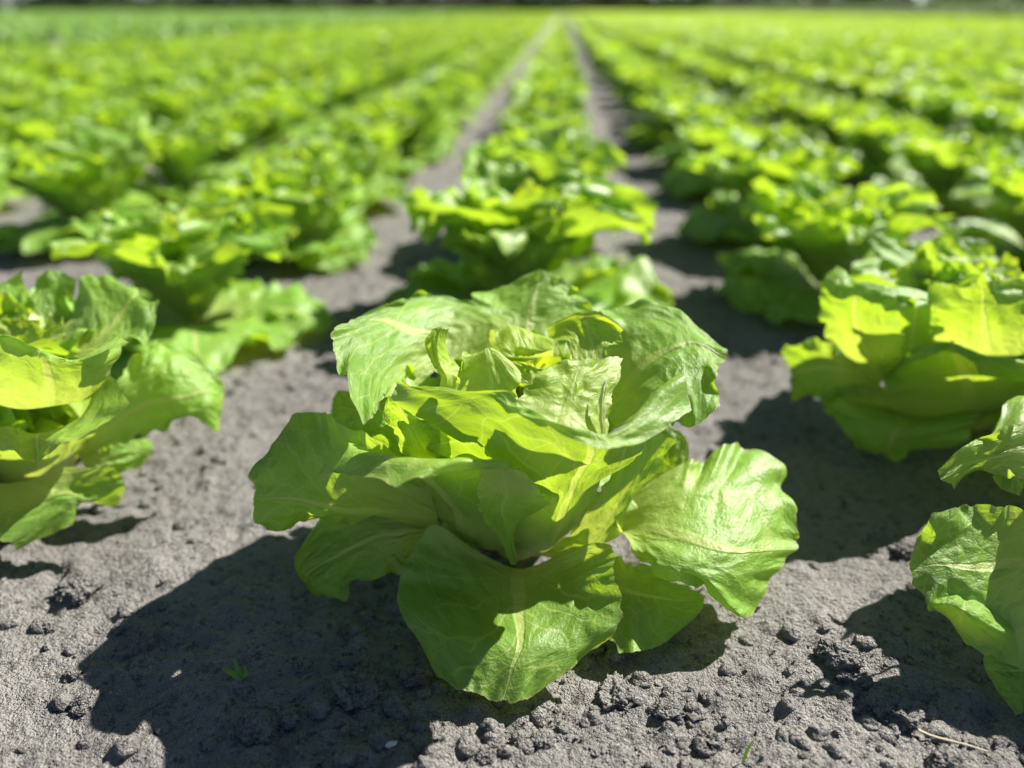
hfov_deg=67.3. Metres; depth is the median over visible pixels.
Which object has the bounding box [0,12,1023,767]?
ground
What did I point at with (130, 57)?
lettuce
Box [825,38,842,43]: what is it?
lettuce
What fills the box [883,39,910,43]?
lettuce
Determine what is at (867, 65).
lettuce
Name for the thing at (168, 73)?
lettuce
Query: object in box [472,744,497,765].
soil clod
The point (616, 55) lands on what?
lettuce
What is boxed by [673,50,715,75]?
lettuce
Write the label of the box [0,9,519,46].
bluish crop
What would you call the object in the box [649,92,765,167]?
lettuce
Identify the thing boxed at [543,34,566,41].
lettuce
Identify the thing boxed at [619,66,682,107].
lettuce
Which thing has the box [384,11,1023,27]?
distant lettuce crop
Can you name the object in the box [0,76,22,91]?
lettuce
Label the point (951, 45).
lettuce
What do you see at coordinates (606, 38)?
lettuce
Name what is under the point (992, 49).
lettuce
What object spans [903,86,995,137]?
lettuce
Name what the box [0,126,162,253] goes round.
lettuce
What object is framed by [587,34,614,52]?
lettuce
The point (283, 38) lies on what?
lettuce
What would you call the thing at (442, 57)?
lettuce
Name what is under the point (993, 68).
lettuce
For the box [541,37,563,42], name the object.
lettuce
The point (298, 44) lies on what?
lettuce
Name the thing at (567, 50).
lettuce
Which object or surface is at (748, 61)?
lettuce
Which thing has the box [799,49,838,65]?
lettuce
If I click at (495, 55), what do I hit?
lettuce
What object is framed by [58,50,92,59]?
lettuce
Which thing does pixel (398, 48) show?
lettuce
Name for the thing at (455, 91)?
lettuce
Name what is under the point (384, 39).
lettuce
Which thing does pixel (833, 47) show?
lettuce
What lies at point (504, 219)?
lettuce
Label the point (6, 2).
sky
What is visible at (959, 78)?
lettuce
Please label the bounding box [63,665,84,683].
soil clod
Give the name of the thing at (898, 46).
lettuce
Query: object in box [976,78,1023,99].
lettuce
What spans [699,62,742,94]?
lettuce
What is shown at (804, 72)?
lettuce
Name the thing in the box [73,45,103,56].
lettuce
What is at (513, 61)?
lettuce
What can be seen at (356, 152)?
lettuce
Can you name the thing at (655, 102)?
lettuce
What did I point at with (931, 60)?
lettuce
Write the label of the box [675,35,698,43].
lettuce
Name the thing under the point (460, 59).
lettuce
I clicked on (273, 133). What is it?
lettuce
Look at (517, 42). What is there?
lettuce
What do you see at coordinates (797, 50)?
lettuce
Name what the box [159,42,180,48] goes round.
lettuce
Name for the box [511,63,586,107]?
lettuce
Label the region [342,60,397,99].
lettuce
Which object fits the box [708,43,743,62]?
lettuce
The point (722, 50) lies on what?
lettuce
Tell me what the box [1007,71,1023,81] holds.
lettuce
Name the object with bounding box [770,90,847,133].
lettuce
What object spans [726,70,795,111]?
lettuce
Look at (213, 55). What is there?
lettuce
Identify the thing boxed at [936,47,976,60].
lettuce
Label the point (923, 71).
lettuce
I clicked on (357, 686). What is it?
soil clod
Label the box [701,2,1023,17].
greyish crop
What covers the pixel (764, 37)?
lettuce
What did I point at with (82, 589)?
soil clod
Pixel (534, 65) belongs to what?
lettuce
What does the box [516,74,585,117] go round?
lettuce
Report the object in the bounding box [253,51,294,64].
lettuce
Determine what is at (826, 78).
lettuce
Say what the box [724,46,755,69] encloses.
lettuce
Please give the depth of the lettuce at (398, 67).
2.94 m
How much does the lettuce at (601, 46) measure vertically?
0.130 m
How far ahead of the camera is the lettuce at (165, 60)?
3.13 m
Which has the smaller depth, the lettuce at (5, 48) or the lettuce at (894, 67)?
the lettuce at (894, 67)
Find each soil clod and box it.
[42,616,63,633]
[53,573,105,604]
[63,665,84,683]
[69,689,104,716]
[173,518,194,529]
[235,708,277,744]
[331,666,382,710]
[399,661,433,689]
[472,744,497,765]
[530,728,556,749]
[592,671,635,717]
[647,696,685,720]
[696,729,723,751]
[814,635,865,671]
[834,669,853,683]
[855,676,874,689]
[864,685,924,737]
[887,536,915,559]
[925,743,976,767]
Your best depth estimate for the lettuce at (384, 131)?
1.47 m
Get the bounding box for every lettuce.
[0,44,19,52]
[0,56,30,87]
[0,66,13,77]
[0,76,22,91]
[0,85,72,135]
[0,107,93,145]
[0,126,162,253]
[0,130,35,209]
[0,270,224,549]
[1,64,52,88]
[13,73,77,96]
[14,53,53,64]
[32,54,92,75]
[40,80,119,99]
[42,94,153,136]
[45,43,82,54]
[49,190,335,380]
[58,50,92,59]
[58,65,120,97]
[65,42,93,46]
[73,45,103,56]
[81,54,119,62]
[87,69,161,96]
[90,38,117,43]
[90,42,121,50]
[90,57,155,90]
[110,45,150,55]
[111,53,144,60]
[114,112,243,203]
[122,86,208,135]
[133,49,166,56]
[135,37,169,44]
[136,54,180,89]
[139,44,162,50]
[145,66,198,89]
[157,51,207,65]
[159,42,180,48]
[159,77,235,121]
[162,44,203,53]
[170,40,195,45]
[175,63,221,80]
[178,38,199,42]
[182,105,291,167]
[190,51,222,64]
[193,150,378,271]
[204,56,251,78]
[213,74,265,94]
[218,52,272,80]
[219,90,313,151]
[231,63,298,96]
[248,269,798,703]
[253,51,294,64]
[257,81,336,128]
[258,38,278,41]
[258,40,293,52]
[264,35,293,41]
[273,61,320,85]
[275,126,407,214]
[277,48,310,59]
[285,56,339,80]
[288,42,305,47]
[296,77,359,121]
[302,44,341,54]
[308,53,349,71]
[308,109,425,178]
[312,67,381,108]
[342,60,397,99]
[351,91,459,162]
[361,44,395,60]
[365,46,389,60]
[368,36,390,41]
[369,59,410,93]
[378,42,404,60]
[380,152,672,310]
[385,52,427,81]
[386,57,421,84]
[391,90,462,137]
[401,79,477,124]
[402,51,438,74]
[405,46,449,70]
[417,70,488,114]
[423,66,487,100]
[424,44,456,66]
[425,41,458,62]
[440,39,467,56]
[444,61,492,97]
[447,40,464,58]
[451,52,505,86]
[453,38,474,50]
[459,37,478,50]
[461,56,504,90]
[461,125,625,234]
[462,50,512,79]
[464,48,515,73]
[481,43,517,70]
[487,37,521,60]
[490,43,520,63]
[495,36,525,53]
[495,91,585,137]
[495,105,592,131]
[500,79,590,130]
[500,123,593,140]
[502,39,525,58]
[504,39,524,55]
[509,35,529,51]
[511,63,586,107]
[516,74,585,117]
[526,53,572,64]
[526,62,588,99]
[527,52,578,64]
[528,60,576,68]
[534,48,575,56]
[536,45,576,56]
[537,42,576,64]
[540,37,574,47]
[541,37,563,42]
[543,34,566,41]
[544,37,573,42]
[584,35,612,52]
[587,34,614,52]
[590,37,618,56]
[590,39,627,59]
[591,43,630,65]
[592,44,607,61]
[592,44,635,68]
[597,50,646,79]
[603,49,640,75]
[607,58,671,92]
[608,57,652,83]
[614,64,663,97]
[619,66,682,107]
[624,89,725,147]
[625,76,692,117]
[628,80,713,132]
[630,34,657,49]
[632,36,665,52]
[637,39,657,54]
[640,39,669,57]
[646,40,673,59]
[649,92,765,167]
[653,43,678,59]
[653,43,681,63]
[655,114,799,197]
[658,43,698,64]
[660,46,701,70]
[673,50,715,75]
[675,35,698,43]
[676,128,859,253]
[677,54,718,80]
[686,57,734,86]
[690,39,716,52]
[697,38,735,58]
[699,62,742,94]
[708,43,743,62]
[714,67,764,100]
[715,173,957,324]
[716,45,738,64]
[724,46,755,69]
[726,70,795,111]
[732,38,762,46]
[733,47,774,69]
[741,39,757,47]
[745,51,789,71]
[745,82,819,124]
[757,35,779,40]
[757,54,801,81]
[767,36,793,40]
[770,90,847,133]
[771,42,806,54]
[773,57,825,85]
[781,233,1023,461]
[783,45,819,58]
[793,64,846,94]
[794,96,896,151]
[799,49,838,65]
[808,68,867,101]
[815,51,859,67]
[820,43,856,50]
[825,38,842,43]
[829,110,940,186]
[832,55,873,73]
[835,71,901,110]
[837,38,868,44]
[850,39,881,47]
[853,46,883,60]
[854,58,901,73]
[863,76,942,120]
[865,35,881,40]
[866,41,897,48]
[870,47,910,59]
[872,62,931,77]
[872,131,1023,210]
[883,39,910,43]
[884,44,908,48]
[886,49,935,63]
[899,40,920,45]
[900,64,966,85]
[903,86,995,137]
[909,396,1023,714]
[910,55,961,66]
[928,69,1003,89]
[931,42,962,48]
[932,155,1023,263]
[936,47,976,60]
[950,94,1023,146]
[951,36,980,39]
[951,43,989,50]
[964,50,1018,63]
[971,63,1023,82]
[973,45,1015,52]
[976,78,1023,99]
[980,43,1008,46]
[994,50,1023,56]
[995,55,1023,71]
[999,106,1023,155]
[1003,44,1023,50]
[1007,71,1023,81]
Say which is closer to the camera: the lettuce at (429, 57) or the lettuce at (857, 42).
the lettuce at (429, 57)
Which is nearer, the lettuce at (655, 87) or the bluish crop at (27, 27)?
the lettuce at (655, 87)
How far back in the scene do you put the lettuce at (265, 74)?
2.58 m
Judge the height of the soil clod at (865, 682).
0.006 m
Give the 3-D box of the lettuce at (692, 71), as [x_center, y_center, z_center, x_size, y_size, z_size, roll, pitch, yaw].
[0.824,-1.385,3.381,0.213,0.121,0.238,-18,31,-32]
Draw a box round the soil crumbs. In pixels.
[0,256,1023,767]
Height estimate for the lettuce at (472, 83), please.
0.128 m
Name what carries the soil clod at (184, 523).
on the ground
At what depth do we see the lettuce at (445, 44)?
4.39 m
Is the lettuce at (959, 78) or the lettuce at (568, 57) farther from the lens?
the lettuce at (568, 57)
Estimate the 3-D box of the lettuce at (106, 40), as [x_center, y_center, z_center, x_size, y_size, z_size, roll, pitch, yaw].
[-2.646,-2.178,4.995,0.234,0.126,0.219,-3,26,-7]
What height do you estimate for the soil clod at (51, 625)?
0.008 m
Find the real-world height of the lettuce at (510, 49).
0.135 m
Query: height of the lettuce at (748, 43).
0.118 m
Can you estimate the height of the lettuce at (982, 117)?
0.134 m
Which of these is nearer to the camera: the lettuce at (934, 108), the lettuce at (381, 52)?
the lettuce at (934, 108)
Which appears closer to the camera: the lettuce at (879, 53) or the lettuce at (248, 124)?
the lettuce at (248, 124)
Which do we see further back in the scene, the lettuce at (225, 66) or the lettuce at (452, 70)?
the lettuce at (225, 66)
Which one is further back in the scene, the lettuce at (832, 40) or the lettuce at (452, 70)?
the lettuce at (832, 40)
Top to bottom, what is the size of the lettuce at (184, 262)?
0.139 m
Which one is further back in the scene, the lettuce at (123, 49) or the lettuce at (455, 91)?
the lettuce at (123, 49)
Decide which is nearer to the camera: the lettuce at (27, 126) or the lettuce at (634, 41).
the lettuce at (27, 126)
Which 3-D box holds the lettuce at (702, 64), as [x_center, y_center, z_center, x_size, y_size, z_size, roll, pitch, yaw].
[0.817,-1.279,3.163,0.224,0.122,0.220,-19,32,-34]
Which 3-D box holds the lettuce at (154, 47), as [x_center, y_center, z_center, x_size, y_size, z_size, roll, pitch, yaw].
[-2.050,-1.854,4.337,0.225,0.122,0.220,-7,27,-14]
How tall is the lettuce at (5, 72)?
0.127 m
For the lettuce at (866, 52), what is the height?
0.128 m
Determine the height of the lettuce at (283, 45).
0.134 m
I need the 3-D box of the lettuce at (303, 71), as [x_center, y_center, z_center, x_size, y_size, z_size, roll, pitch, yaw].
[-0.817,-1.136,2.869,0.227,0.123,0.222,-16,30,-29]
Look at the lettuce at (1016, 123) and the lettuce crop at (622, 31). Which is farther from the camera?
the lettuce crop at (622, 31)
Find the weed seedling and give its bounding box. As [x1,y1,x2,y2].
[222,659,247,680]
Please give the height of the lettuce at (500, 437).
0.153 m
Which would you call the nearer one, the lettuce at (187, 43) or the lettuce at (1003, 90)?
the lettuce at (1003, 90)
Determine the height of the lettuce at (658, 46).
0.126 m
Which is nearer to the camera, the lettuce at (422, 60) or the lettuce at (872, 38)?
the lettuce at (422, 60)
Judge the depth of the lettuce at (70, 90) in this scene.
2.11 m
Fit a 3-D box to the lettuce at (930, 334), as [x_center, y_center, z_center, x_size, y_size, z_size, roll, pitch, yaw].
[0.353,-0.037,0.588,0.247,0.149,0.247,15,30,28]
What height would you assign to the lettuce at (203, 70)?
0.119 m
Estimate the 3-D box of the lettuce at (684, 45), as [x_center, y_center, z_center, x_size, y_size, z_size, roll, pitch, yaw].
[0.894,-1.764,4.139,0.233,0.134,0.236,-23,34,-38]
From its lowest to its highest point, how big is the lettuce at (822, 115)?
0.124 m
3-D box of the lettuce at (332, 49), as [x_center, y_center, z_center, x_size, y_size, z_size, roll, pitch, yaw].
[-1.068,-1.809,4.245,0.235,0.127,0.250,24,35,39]
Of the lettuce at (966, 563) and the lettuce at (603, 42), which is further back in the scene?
the lettuce at (603, 42)
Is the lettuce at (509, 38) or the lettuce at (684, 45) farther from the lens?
the lettuce at (509, 38)
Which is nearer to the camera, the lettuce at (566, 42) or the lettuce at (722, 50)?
the lettuce at (722, 50)
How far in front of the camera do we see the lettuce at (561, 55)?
3.45 m
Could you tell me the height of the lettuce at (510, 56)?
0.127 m
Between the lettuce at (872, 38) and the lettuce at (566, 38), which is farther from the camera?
the lettuce at (872, 38)
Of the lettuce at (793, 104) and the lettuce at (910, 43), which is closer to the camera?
the lettuce at (793, 104)
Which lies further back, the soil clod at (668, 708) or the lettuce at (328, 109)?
the lettuce at (328, 109)
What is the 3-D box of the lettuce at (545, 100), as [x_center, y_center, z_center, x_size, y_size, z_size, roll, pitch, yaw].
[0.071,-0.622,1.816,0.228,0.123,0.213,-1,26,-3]
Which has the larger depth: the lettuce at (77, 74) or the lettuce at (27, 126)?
the lettuce at (77, 74)
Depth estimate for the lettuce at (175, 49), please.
3.99 m
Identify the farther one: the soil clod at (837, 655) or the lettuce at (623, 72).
the lettuce at (623, 72)
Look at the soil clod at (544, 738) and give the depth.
0.35 m
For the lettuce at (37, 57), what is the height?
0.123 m
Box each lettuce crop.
[167,20,1023,49]
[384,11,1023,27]
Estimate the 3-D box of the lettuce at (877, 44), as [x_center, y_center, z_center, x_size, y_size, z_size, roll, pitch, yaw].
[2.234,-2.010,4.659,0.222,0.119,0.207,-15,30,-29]
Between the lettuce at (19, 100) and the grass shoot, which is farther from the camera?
the lettuce at (19, 100)
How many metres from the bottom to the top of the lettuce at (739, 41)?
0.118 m
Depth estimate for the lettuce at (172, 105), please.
1.90 m
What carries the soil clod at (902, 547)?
on the ground
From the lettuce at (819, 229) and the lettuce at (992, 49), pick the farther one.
the lettuce at (992, 49)
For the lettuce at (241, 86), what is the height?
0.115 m
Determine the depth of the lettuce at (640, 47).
5.75 m
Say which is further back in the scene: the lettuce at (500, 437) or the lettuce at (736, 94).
the lettuce at (736, 94)
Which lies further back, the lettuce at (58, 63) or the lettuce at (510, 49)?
the lettuce at (510, 49)
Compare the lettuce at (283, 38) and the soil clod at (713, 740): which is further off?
the lettuce at (283, 38)
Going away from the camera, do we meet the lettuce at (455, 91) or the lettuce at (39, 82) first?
the lettuce at (455, 91)
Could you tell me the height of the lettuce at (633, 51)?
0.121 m
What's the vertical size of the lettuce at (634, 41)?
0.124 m
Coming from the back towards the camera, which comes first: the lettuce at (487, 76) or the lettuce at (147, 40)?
the lettuce at (147, 40)
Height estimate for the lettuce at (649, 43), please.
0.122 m
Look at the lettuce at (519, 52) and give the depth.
5.25 m
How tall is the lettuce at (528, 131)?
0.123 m
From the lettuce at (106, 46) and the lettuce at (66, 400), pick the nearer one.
the lettuce at (66, 400)
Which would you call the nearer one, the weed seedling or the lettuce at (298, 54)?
the weed seedling
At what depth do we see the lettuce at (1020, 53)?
3.75 m
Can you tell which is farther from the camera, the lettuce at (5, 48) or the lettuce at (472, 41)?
the lettuce at (472, 41)
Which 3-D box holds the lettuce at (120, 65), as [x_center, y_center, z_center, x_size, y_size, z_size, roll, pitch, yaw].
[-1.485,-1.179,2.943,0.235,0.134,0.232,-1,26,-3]
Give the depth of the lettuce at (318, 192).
0.99 m
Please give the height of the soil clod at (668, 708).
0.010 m
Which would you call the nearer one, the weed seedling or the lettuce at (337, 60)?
the weed seedling
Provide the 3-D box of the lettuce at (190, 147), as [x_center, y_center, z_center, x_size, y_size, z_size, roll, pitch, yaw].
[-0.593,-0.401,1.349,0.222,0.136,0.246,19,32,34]
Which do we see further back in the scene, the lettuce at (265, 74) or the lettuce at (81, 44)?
the lettuce at (81, 44)
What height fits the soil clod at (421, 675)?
0.012 m
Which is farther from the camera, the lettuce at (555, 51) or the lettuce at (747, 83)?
the lettuce at (555, 51)
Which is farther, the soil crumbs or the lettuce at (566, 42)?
the lettuce at (566, 42)
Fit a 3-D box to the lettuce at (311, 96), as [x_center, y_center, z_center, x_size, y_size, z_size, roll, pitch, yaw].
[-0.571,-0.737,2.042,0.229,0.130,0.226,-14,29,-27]
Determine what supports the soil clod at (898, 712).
on the ground
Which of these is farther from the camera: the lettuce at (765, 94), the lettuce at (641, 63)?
the lettuce at (641, 63)
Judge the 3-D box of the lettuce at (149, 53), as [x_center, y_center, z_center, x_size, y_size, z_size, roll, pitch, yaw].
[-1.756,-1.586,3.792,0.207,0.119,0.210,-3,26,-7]
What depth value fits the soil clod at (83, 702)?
0.37 m
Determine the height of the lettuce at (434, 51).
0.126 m
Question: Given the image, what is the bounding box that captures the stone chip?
[385,741,397,747]
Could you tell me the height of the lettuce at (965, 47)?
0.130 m
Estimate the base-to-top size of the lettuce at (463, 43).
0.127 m
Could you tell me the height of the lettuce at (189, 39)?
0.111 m
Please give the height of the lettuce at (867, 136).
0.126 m
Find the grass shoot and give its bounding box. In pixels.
[742,737,756,761]
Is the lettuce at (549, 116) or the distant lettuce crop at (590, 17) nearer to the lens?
the lettuce at (549, 116)
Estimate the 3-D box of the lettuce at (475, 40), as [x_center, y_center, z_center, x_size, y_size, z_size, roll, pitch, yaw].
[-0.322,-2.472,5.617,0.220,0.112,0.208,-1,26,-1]
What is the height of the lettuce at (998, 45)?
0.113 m
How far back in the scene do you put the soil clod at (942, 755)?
0.34 m
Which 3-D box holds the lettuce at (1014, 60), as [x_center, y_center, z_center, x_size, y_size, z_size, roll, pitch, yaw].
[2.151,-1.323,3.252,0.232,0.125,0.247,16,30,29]
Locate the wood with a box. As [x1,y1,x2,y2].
[0,0,1023,11]
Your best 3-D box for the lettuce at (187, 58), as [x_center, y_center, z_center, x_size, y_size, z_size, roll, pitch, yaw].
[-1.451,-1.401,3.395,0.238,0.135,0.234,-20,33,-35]
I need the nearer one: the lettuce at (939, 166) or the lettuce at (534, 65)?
the lettuce at (939, 166)
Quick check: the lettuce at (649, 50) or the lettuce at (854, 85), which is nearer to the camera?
the lettuce at (854, 85)
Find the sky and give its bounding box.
[3,0,923,9]
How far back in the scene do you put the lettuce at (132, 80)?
2.35 m
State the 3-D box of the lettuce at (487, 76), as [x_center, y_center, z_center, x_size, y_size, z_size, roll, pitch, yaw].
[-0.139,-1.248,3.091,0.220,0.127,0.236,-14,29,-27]
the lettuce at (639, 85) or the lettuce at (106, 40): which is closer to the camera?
the lettuce at (639, 85)
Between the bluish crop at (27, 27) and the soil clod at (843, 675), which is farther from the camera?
the bluish crop at (27, 27)
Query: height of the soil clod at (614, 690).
0.017 m
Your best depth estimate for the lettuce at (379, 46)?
4.21 m
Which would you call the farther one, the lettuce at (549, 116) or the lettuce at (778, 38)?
the lettuce at (778, 38)
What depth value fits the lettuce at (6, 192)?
1.28 m
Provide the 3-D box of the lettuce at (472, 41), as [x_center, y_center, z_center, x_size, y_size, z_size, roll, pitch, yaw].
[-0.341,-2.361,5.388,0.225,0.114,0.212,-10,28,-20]
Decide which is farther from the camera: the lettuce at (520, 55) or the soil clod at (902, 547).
the lettuce at (520, 55)
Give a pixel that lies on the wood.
(606, 5)
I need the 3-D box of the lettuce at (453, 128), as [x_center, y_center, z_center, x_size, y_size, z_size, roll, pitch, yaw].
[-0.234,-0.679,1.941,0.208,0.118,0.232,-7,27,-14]
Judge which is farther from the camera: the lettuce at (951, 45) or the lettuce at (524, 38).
the lettuce at (524, 38)
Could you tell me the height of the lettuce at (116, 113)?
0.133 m
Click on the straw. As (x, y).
(938, 737)
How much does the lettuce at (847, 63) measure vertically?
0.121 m
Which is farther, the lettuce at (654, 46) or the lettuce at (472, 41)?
the lettuce at (472, 41)
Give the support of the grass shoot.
on the ground
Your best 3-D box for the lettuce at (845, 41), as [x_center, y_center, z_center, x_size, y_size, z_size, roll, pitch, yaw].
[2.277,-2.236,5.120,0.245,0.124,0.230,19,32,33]
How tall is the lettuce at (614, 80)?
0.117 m
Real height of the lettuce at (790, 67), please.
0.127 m
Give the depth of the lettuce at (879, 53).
3.73 m
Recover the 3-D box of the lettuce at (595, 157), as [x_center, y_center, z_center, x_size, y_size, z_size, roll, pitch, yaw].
[0.036,-0.276,1.084,0.233,0.151,0.265,-1,26,-3]
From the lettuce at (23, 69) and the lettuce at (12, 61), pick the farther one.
the lettuce at (12, 61)
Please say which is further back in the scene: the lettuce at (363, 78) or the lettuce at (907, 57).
the lettuce at (907, 57)
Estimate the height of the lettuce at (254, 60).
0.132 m
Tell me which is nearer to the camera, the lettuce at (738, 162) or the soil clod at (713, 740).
the soil clod at (713, 740)
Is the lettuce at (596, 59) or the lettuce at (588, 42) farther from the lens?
the lettuce at (588, 42)
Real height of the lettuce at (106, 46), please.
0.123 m
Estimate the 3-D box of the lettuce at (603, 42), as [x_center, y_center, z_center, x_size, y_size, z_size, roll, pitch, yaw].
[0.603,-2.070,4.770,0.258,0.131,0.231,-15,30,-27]
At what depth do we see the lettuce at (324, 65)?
3.06 m
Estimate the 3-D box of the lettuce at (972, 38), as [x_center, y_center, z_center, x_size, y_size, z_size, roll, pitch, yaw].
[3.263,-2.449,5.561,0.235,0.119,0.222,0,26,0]
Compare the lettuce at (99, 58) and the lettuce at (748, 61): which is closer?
the lettuce at (99, 58)
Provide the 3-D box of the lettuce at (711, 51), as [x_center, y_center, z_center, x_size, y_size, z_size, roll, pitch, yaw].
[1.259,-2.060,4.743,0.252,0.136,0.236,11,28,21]
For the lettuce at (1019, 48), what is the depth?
4.31 m
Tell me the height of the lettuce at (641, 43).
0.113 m
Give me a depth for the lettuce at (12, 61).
3.18 m
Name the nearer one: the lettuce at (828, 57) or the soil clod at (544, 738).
the soil clod at (544, 738)
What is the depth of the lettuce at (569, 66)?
2.75 m
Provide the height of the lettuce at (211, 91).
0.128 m
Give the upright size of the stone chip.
0.002 m
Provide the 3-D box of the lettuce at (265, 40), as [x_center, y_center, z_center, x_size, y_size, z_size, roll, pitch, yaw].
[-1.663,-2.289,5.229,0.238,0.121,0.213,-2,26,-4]
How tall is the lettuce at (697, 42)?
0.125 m
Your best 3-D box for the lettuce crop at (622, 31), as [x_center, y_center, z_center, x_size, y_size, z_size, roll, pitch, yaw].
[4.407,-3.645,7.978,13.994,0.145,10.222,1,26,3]
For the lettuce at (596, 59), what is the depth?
4.52 m
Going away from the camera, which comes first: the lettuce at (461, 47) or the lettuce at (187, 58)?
the lettuce at (187, 58)
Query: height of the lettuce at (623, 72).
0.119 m
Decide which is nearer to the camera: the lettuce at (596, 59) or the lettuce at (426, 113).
the lettuce at (426, 113)
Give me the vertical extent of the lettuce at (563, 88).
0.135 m
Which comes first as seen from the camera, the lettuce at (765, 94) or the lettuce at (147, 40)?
the lettuce at (765, 94)
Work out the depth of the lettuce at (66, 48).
4.04 m
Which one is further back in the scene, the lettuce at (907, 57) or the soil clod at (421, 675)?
the lettuce at (907, 57)
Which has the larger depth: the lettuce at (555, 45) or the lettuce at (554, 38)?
the lettuce at (554, 38)
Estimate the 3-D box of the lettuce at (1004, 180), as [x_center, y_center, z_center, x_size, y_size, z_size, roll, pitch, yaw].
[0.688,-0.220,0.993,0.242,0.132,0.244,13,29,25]
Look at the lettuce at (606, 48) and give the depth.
3.99 m
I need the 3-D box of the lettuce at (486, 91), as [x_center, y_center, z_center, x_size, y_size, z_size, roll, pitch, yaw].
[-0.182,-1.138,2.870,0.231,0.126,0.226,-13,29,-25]
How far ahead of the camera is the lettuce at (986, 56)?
3.44 m
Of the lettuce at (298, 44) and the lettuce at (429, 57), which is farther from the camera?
the lettuce at (298, 44)
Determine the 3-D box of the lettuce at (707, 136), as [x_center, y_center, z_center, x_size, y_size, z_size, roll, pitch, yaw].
[0.398,-0.405,1.371,0.245,0.134,0.247,14,29,26]
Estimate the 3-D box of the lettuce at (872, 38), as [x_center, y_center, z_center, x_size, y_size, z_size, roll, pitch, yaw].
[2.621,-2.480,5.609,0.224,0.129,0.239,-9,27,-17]
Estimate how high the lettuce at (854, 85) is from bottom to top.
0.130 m
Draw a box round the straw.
[914,728,987,751]
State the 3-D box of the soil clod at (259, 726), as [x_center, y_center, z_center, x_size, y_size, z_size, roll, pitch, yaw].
[-0.119,0.162,0.361,0.021,0.013,0.019,16,30,29]
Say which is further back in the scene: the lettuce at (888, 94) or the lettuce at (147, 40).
the lettuce at (147, 40)
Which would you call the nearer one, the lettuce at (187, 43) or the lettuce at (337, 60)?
the lettuce at (337, 60)
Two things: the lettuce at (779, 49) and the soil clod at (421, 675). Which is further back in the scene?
the lettuce at (779, 49)
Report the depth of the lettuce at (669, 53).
3.85 m
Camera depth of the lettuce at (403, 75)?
3.19 m
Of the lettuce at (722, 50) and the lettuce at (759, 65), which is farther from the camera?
the lettuce at (722, 50)
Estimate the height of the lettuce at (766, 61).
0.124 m

